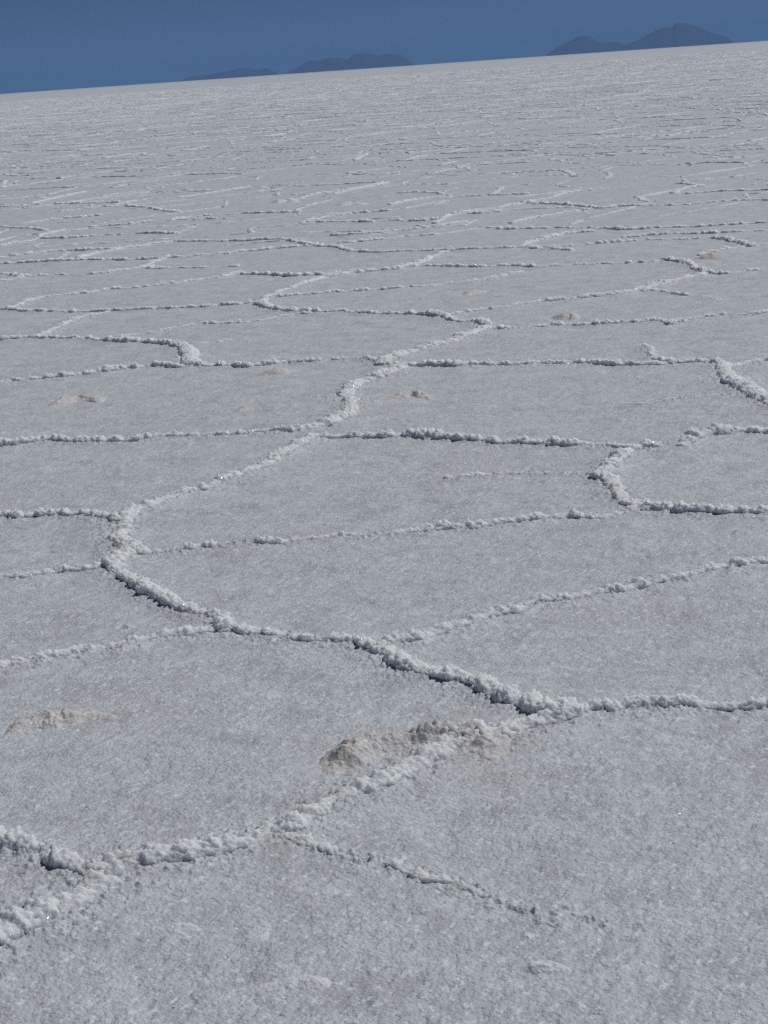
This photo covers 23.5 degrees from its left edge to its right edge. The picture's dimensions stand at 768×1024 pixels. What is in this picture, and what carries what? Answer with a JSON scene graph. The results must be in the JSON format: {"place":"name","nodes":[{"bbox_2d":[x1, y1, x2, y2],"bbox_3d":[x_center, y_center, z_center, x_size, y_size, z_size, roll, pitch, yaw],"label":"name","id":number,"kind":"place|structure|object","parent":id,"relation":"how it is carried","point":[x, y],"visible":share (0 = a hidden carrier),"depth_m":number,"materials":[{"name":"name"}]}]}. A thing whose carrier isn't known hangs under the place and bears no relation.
{"place":"outdoors","nodes":[
{"label":"outdoors","id":0,"kind":"place"},
{"bbox_2d":[0,203,44,206],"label":"salt ridge","id":1,"kind":"structure","parent":0,"point":[21,205],"depth_m":26.87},
{"bbox_2d":[0,225,48,230],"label":"salt ridge","id":2,"kind":"structure","parent":0,"point":[37,228],"depth_m":22.18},
{"bbox_2d":[0,228,66,245],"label":"salt ridge","id":3,"kind":"structure","parent":0,"point":[32,239],"depth_m":20.47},
{"bbox_2d":[30,191,86,203],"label":"salt ridge","id":4,"kind":"structure","parent":0,"point":[57,197],"depth_m":28.20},
{"bbox_2d":[19,213,102,223],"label":"salt ridge","id":5,"kind":"structure","parent":0,"point":[69,216],"depth_m":23.46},
{"bbox_2d":[0,507,123,520],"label":"salt ridge","id":6,"kind":"structure","parent":0,"point":[41,512],"depth_m":7.12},
{"bbox_2d":[0,255,162,263],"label":"salt ridge","id":7,"kind":"structure","parent":0,"point":[72,258],"depth_m":17.64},
{"bbox_2d":[16,264,154,276],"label":"salt ridge","id":8,"kind":"structure","parent":0,"point":[92,272],"depth_m":16.41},
{"bbox_2d":[0,240,172,257],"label":"salt ridge","id":9,"kind":"structure","parent":0,"point":[69,249],"depth_m":18.68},
{"bbox_2d":[54,200,120,203],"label":"salt ridge","id":10,"kind":"structure","parent":0,"point":[113,201],"depth_m":26.33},
{"bbox_2d":[0,334,178,344],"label":"salt ridge","id":11,"kind":"structure","parent":0,"point":[124,339],"depth_m":11.92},
{"bbox_2d":[39,230,180,238],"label":"salt ridge","id":12,"kind":"structure","parent":0,"point":[139,232],"depth_m":20.38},
{"bbox_2d":[5,269,242,307],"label":"salt ridge","id":13,"kind":"structure","parent":0,"point":[22,301],"depth_m":14.95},
{"bbox_2d":[1,299,262,312],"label":"salt ridge","id":14,"kind":"structure","parent":0,"point":[226,303],"depth_m":13.49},
{"bbox_2d":[113,203,182,211],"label":"salt ridge","id":15,"kind":"structure","parent":0,"point":[151,207],"depth_m":24.17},
{"bbox_2d":[89,216,229,226],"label":"salt ridge","id":16,"kind":"structure","parent":0,"point":[142,221],"depth_m":21.85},
{"bbox_2d":[117,185,251,203],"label":"salt ridge","id":17,"kind":"structure","parent":0,"point":[187,195],"depth_m":26.34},
{"bbox_2d":[145,264,239,268],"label":"salt ridge","id":18,"kind":"structure","parent":0,"point":[161,267],"depth_m":16.22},
{"bbox_2d":[183,68,277,80],"bbox_3d":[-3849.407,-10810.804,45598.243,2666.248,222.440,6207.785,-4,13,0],"label":"mountain","id":19,"kind":"structure","parent":0,"point":[243,72],"depth_m":44614.58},
{"bbox_2d":[173,237,292,241],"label":"salt ridge","id":20,"kind":"structure","parent":0,"point":[238,239],"depth_m":18.52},
{"bbox_2d":[286,237,349,249],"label":"salt ridge","id":21,"kind":"structure","parent":0,"point":[341,247],"depth_m":17.32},
{"bbox_2d":[299,208,390,222],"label":"salt ridge","id":22,"kind":"structure","parent":0,"point":[353,212],"depth_m":21.02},
{"bbox_2d":[287,53,413,73],"bbox_3d":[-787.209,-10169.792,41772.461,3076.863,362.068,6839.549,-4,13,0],"label":"mountain","id":23,"kind":"structure","parent":0,"point":[361,61],"depth_m":40524.08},
{"bbox_2d":[257,300,443,316],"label":"salt ridge","id":24,"kind":"structure","parent":0,"point":[428,312],"depth_m":12.49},
{"bbox_2d":[332,182,388,193],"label":"salt ridge","id":25,"kind":"structure","parent":0,"point":[359,187],"depth_m":25.38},
{"bbox_2d":[0,41,767,1023],"bbox_3d":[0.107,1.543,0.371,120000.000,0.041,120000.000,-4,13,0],"label":"salt flat","id":26,"kind":"structure","parent":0,"point":[198,739],"depth_m":6.00,"materials":[{"name":"white"}]},
{"bbox_2d":[0,272,22,275],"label":"salt ridge","id":27,"kind":"structure","parent":26,"relation":"on","point":[13,273],"depth_m":16.65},
{"bbox_2d":[0,274,24,280],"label":"salt ridge","id":28,"kind":"structure","parent":26,"relation":"on","point":[16,277],"depth_m":16.36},
{"bbox_2d":[0,561,101,577],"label":"salt ridge","id":29,"kind":"structure","parent":26,"relation":"on","point":[62,568],"depth_m":6.31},
{"bbox_2d":[1,708,117,738],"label":"salt mound","id":30,"kind":"object","parent":26,"relation":"on","point":[49,718],"visible":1,"depth_m":4.81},
{"bbox_2d":[0,825,125,876],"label":"salt ridge","id":31,"kind":"structure","parent":26,"relation":"on","point":[16,839],"depth_m":3.92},
{"bbox_2d":[0,849,132,944],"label":"salt ridge","id":32,"kind":"structure","parent":26,"relation":"on","point":[36,912],"depth_m":3.68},
{"bbox_2d":[34,310,110,334],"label":"salt ridge","id":33,"kind":"structure","parent":26,"relation":"on","point":[50,330],"depth_m":13.01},
{"bbox_2d":[48,394,105,406],"bbox_3d":[-1.622,-0.594,9.742,0.384,0.051,0.363,-4,13,0],"label":"salt mound","id":34,"kind":"object","parent":26,"relation":"on","point":[67,399],"visible":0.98,"depth_m":9.72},
{"bbox_2d":[58,204,117,211],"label":"salt ridge","id":35,"kind":"structure","parent":26,"relation":"on","point":[106,205],"depth_m":25.15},
{"bbox_2d":[0,360,187,381],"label":"salt ridge","id":36,"kind":"structure","parent":26,"relation":"on","point":[115,367],"depth_m":10.63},
{"bbox_2d":[75,244,133,258],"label":"salt ridge","id":37,"kind":"structure","parent":26,"relation":"on","point":[93,253],"depth_m":18.26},
{"bbox_2d":[0,623,235,668],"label":"salt ridge","id":38,"kind":"structure","parent":26,"relation":"on","point":[186,630],"depth_m":5.40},
{"bbox_2d":[105,503,143,561],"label":"salt ridge","id":39,"kind":"structure","parent":26,"relation":"on","point":[124,541],"depth_m":6.67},
{"bbox_2d":[121,624,132,628],"bbox_3d":[-0.780,0.353,5.608,0.061,0.026,0.047,-4,13,0],"label":"salt flake","id":40,"kind":"object","parent":26,"relation":"on","point":[125,626],"visible":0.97,"depth_m":5.60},
{"bbox_2d":[0,425,285,446],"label":"salt ridge","id":41,"kind":"structure","parent":26,"relation":"on","point":[5,441],"depth_m":8.58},
{"bbox_2d":[141,254,169,267],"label":"salt ridge","id":42,"kind":"structure","parent":26,"relation":"on","point":[158,259],"depth_m":16.97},
{"bbox_2d":[101,552,233,629],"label":"salt ridge","id":43,"kind":"structure","parent":26,"relation":"on","point":[141,584],"depth_m":5.85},
{"bbox_2d":[163,922,200,934],"bbox_3d":[-0.394,0.812,3.597,0.115,0.023,0.122,-9,15,-21],"label":"salt mound","id":44,"kind":"object","parent":26,"relation":"on","point":[181,928],"visible":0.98,"depth_m":3.58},
{"bbox_2d":[169,341,200,364],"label":"salt ridge","id":45,"kind":"structure","parent":26,"relation":"on","point":[188,353],"depth_m":11.03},
{"bbox_2d":[85,810,308,870],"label":"salt ridge","id":46,"kind":"structure","parent":26,"relation":"on","point":[181,850],"depth_m":3.91,"materials":[{"name":"white"}]},
{"bbox_2d":[164,248,242,257],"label":"salt ridge","id":47,"kind":"structure","parent":26,"relation":"on","point":[175,255],"depth_m":17.29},
{"bbox_2d":[112,310,311,336],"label":"salt ridge","id":48,"kind":"structure","parent":26,"relation":"on","point":[240,321],"depth_m":12.36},
{"bbox_2d":[125,432,319,508],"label":"salt ridge","id":49,"kind":"structure","parent":26,"relation":"on","point":[273,457],"depth_m":7.63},
{"bbox_2d":[167,210,301,220],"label":"salt ridge","id":50,"kind":"structure","parent":26,"relation":"on","point":[243,212],"depth_m":22.13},
{"bbox_2d":[233,406,254,411],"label":"salt mound","id":51,"kind":"object","parent":26,"relation":"on","point":[242,409],"visible":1,"depth_m":9.14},
{"bbox_2d":[224,243,315,253],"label":"salt ridge","id":52,"kind":"structure","parent":26,"relation":"on","point":[264,248],"depth_m":17.38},
{"bbox_2d":[256,368,301,375],"bbox_3d":[-0.579,-0.772,10.202,0.349,0.047,0.277,-13,16,-32],"label":"salt mound","id":53,"kind":"object","parent":26,"relation":"on","point":[277,371],"visible":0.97,"depth_m":10.18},
{"bbox_2d":[269,198,299,202],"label":"salt mound","id":54,"kind":"object","parent":26,"relation":"on","point":[289,200],"visible":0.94,"depth_m":23.85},
{"bbox_2d":[236,270,338,276],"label":"salt ridge","id":55,"kind":"structure","parent":26,"relation":"on","point":[278,273],"depth_m":15.04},
{"bbox_2d":[249,975,330,993],"bbox_3d":[-0.160,0.857,3.332,0.221,0.029,0.133,-4,13,0],"label":"salt mound","id":56,"kind":"object","parent":26,"relation":"on","point":[309,983],"visible":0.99,"depth_m":3.33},
{"bbox_2d":[190,354,391,366],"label":"salt ridge","id":57,"kind":"structure","parent":26,"relation":"on","point":[235,363],"depth_m":10.49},
{"bbox_2d":[229,621,381,654],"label":"salt ridge","id":58,"kind":"structure","parent":26,"relation":"on","point":[363,641],"depth_m":5.33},
{"bbox_2d":[296,189,339,198],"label":"salt ridge","id":59,"kind":"structure","parent":26,"relation":"on","point":[314,193],"depth_m":24.87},
{"bbox_2d":[306,219,374,221],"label":"salt ridge","id":60,"kind":"structure","parent":26,"relation":"on","point":[364,220],"depth_m":19.98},
{"bbox_2d":[279,362,408,431],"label":"salt ridge","id":61,"kind":"structure","parent":26,"relation":"on","point":[349,388],"depth_m":9.08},
{"bbox_2d":[333,201,367,205],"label":"salt mound","id":62,"kind":"object","parent":26,"relation":"on","point":[344,203],"visible":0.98,"depth_m":22.49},
{"bbox_2d":[253,248,454,304],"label":"salt ridge","id":63,"kind":"structure","parent":26,"relation":"on","point":[424,259],"depth_m":14.93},
{"bbox_2d":[270,726,472,834],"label":"salt ridge","id":64,"kind":"structure","parent":26,"relation":"on","point":[444,746],"depth_m":4.25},
{"bbox_2d":[5,333,759,1021],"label":"salt crystals","id":65,"kind":"object","parent":26,"relation":"on","point":[465,801],"visible":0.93,"depth_m":4.12,"materials":[{"name":"white"}]},
{"bbox_2d":[0,49,767,258],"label":"distant salt ridges","id":66,"kind":"object","parent":26,"relation":"on","point":[397,83],"visible":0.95,"depth_m":60.28,"materials":[{"name":"white"}]},
{"bbox_2d":[136,502,642,554],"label":"salt ridge","id":67,"kind":"structure","parent":26,"relation":"on","point":[444,524],"depth_m":6.52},
{"bbox_2d":[275,270,523,296],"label":"salt ridge","id":68,"kind":"structure","parent":26,"relation":"on","point":[368,288],"depth_m":13.69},
{"bbox_2d":[384,389,435,400],"bbox_3d":[0.123,-0.567,9.151,0.284,0.049,0.342,-13,16,-32],"label":"salt mound","id":69,"kind":"object","parent":26,"relation":"on","point":[418,393],"visible":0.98,"depth_m":9.19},
{"bbox_2d":[317,718,510,776],"bbox_3d":[0.081,0.561,4.435,0.565,0.064,0.345,-4,13,0],"label":"salt mound","id":70,"kind":"object","parent":26,"relation":"on","point":[489,749],"visible":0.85,"depth_m":4.43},
{"bbox_2d":[278,830,556,927],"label":"salt ridge","id":71,"kind":"structure","parent":26,"relation":"on","point":[421,875],"depth_m":3.79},
{"bbox_2d":[374,325,491,365],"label":"salt ridge","id":72,"kind":"structure","parent":26,"relation":"on","point":[392,356],"depth_m":10.73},
{"bbox_2d":[440,312,492,325],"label":"salt ridge","id":73,"kind":"structure","parent":26,"relation":"on","point":[479,320],"depth_m":11.68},
{"bbox_2d":[305,427,641,447],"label":"salt ridge","id":74,"kind":"structure","parent":26,"relation":"on","point":[433,434],"depth_m":8.02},
{"bbox_2d":[463,289,490,294],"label":"salt mound","id":75,"kind":"object","parent":26,"relation":"on","point":[472,292],"visible":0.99,"depth_m":13.12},
{"bbox_2d":[381,643,589,717],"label":"salt ridge","id":76,"kind":"structure","parent":26,"relation":"on","point":[532,701],"depth_m":4.82,"materials":[{"name":"white"}]},
{"bbox_2d":[451,202,525,213],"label":"salt ridge","id":77,"kind":"structure","parent":26,"relation":"on","point":[476,209],"depth_m":20.37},
{"bbox_2d":[443,470,559,478],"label":"salt ridge","id":78,"kind":"structure","parent":26,"relation":"on","point":[471,474],"depth_m":7.32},
{"bbox_2d":[445,701,588,734],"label":"salt ridge","id":79,"kind":"structure","parent":26,"relation":"on","point":[553,712],"depth_m":4.54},
{"bbox_2d":[520,960,571,976],"bbox_3d":[0.286,0.825,3.340,0.147,0.027,0.098,-4,13,0],"label":"salt mound","id":80,"kind":"object","parent":26,"relation":"on","point":[541,968],"visible":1,"depth_m":3.33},
{"bbox_2d":[527,245,574,250],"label":"salt ridge","id":81,"kind":"structure","parent":26,"relation":"on","point":[558,248],"depth_m":15.62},
{"bbox_2d":[393,356,722,366],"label":"salt ridge","id":82,"kind":"structure","parent":26,"relation":"on","point":[448,362],"depth_m":9.83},
{"bbox_2d":[520,200,595,207],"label":"salt ridge","id":83,"kind":"structure","parent":26,"relation":"on","point":[569,203],"depth_m":20.15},
{"bbox_2d":[550,311,579,320],"bbox_3d":[1.134,-1.229,11.595,0.276,0.053,0.337,-4,13,0],"label":"salt mound","id":84,"kind":"object","parent":26,"relation":"on","point":[569,316],"visible":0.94,"depth_m":11.54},
{"bbox_2d":[364,556,767,651],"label":"salt ridge","id":85,"kind":"structure","parent":26,"relation":"on","point":[496,610],"depth_m":5.57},
{"bbox_2d":[571,908,605,921],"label":"salt ridge","id":86,"kind":"structure","parent":26,"relation":"on","point":[575,912],"depth_m":3.53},
{"bbox_2d":[589,438,663,510],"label":"salt ridge","id":87,"kind":"structure","parent":26,"relation":"on","point":[604,470],"depth_m":7.13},
{"bbox_2d":[543,236,712,247],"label":"salt ridge","id":88,"kind":"structure","parent":26,"relation":"on","point":[617,240],"depth_m":15.85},
{"bbox_2d":[642,343,677,363],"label":"salt ridge","id":89,"kind":"structure","parent":26,"relation":"on","point":[652,354],"depth_m":9.79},
{"bbox_2d":[639,288,710,297],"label":"salt ridge","id":90,"kind":"structure","parent":26,"relation":"on","point":[673,292],"depth_m":12.35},
{"bbox_2d":[584,693,767,711],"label":"salt ridge","id":91,"kind":"structure","parent":26,"relation":"on","point":[692,700],"depth_m":4.61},
{"bbox_2d":[632,394,719,404],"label":"salt ridge","id":92,"kind":"structure","parent":26,"relation":"on","point":[639,403],"depth_m":8.64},
{"bbox_2d":[675,181,698,184],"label":"salt ridge","id":93,"kind":"structure","parent":26,"relation":"on","point":[686,183],"depth_m":22.05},
{"bbox_2d":[660,256,714,273],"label":"salt ridge","id":94,"kind":"structure","parent":26,"relation":"on","point":[692,264],"depth_m":13.83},
{"bbox_2d":[628,499,767,513],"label":"salt ridge","id":95,"kind":"structure","parent":26,"relation":"on","point":[681,506],"depth_m":6.48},
{"bbox_2d":[695,252,725,259],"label":"salt mound","id":96,"kind":"object","parent":26,"relation":"on","point":[711,256],"visible":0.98,"depth_m":14.18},
{"bbox_2d":[663,309,767,324],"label":"salt ridge","id":97,"kind":"structure","parent":26,"relation":"on","point":[679,319],"depth_m":11.15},
{"bbox_2d":[676,422,767,445],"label":"salt ridge","id":98,"kind":"structure","parent":26,"relation":"on","point":[691,435],"depth_m":7.74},
{"bbox_2d":[705,234,756,246],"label":"salt ridge","id":99,"kind":"structure","parent":26,"relation":"on","point":[737,241],"depth_m":15.25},
{"bbox_2d":[715,360,767,404],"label":"salt ridge","id":100,"kind":"structure","parent":26,"relation":"on","point":[747,386],"depth_m":8.78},
{"bbox_2d":[0,0,767,93],"label":"sky","id":101,"kind":"structure","parent":0,"point":[46,45],"materials":[{"name":"blue"}]},
{"bbox_2d":[330,220,468,235],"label":"salt ridge","id":102,"kind":"structure","parent":0,"point":[380,231],"depth_m":18.49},
{"bbox_2d":[389,217,438,221],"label":"salt ridge","id":103,"kind":"structure","parent":0,"point":[415,219],"depth_m":19.46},
{"bbox_2d":[387,196,444,204],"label":"salt ridge","id":104,"kind":"structure","parent":0,"point":[402,201],"depth_m":22.43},
{"bbox_2d":[397,190,444,193],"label":"salt ridge","id":105,"kind":"structure","parent":0,"point":[437,192],"depth_m":23.74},
{"bbox_2d":[337,225,509,242],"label":"salt ridge","id":106,"kind":"structure","parent":0,"point":[380,238],"depth_m":17.74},
{"bbox_2d":[346,244,530,252],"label":"salt ridge","id":107,"kind":"structure","parent":0,"point":[429,249],"depth_m":16.19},
{"bbox_2d":[432,210,502,223],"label":"salt ridge","id":108,"kind":"structure","parent":0,"point":[442,218],"depth_m":19.81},
{"bbox_2d":[459,192,529,196],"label":"salt ridge","id":109,"kind":"structure","parent":0,"point":[497,193],"depth_m":22.37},
{"bbox_2d":[409,259,663,266],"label":"salt ridge","id":110,"kind":"structure","parent":0,"point":[522,264],"depth_m":14.58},
{"bbox_2d":[446,285,644,314],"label":"salt ridge","id":111,"kind":"structure","parent":0,"point":[584,295],"depth_m":12.40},
{"bbox_2d":[496,225,602,229],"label":"salt ridge","id":112,"kind":"structure","parent":0,"point":[528,227],"depth_m":17.61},
{"bbox_2d":[508,207,593,223],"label":"salt ridge","id":113,"kind":"structure","parent":0,"point":[539,216],"depth_m":18.86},
{"bbox_2d":[519,229,595,245],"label":"salt ridge","id":114,"kind":"structure","parent":0,"point":[540,238],"depth_m":16.74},
{"bbox_2d":[526,187,601,200],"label":"salt ridge","id":115,"kind":"structure","parent":0,"point":[574,190],"depth_m":21.88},
{"bbox_2d":[485,317,678,328],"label":"salt ridge","id":116,"kind":"structure","parent":0,"point":[561,322],"depth_m":11.20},
{"bbox_2d":[546,36,624,55],"bbox_3d":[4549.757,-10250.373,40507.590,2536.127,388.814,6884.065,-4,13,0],"label":"mountain","id":117,"kind":"structure","parent":0,"point":[581,44],"depth_m":39593.16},
{"bbox_2d":[617,23,732,50],"bbox_3d":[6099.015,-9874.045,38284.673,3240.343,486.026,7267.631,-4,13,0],"label":"mountain","id":118,"kind":"structure","parent":0,"point":[680,34],"depth_m":36854.74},
{"bbox_2d":[642,271,708,288],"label":"salt ridge","id":119,"kind":"structure","parent":0,"point":[649,285],"depth_m":12.92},
{"bbox_2d":[593,198,767,208],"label":"salt ridge","id":120,"kind":"structure","parent":0,"point":[634,204],"depth_m":19.20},
{"bbox_2d":[600,220,767,229],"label":"salt ridge","id":121,"kind":"structure","parent":0,"point":[659,226],"depth_m":16.81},
{"bbox_2d":[669,184,705,193],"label":"salt ridge","id":122,"kind":"structure","parent":0,"point":[684,188],"depth_m":21.35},
{"bbox_2d":[621,228,767,237],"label":"salt ridge","id":123,"kind":"structure","parent":0,"point":[714,231],"depth_m":16.14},
{"bbox_2d":[685,188,767,193],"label":"salt ridge","id":124,"kind":"structure","parent":0,"point":[740,189],"depth_m":20.49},
{"bbox_2d":[696,243,767,255],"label":"salt ridge","id":125,"kind":"structure","parent":0,"point":[718,249],"depth_m":14.68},
{"bbox_2d":[702,268,767,273],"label":"salt ridge","id":126,"kind":"structure","parent":0,"point":[728,272],"depth_m":13.24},
{"bbox_2d":[730,356,767,366],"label":"salt ridge","id":127,"kind":"structure","parent":0,"point":[744,362],"depth_m":9.48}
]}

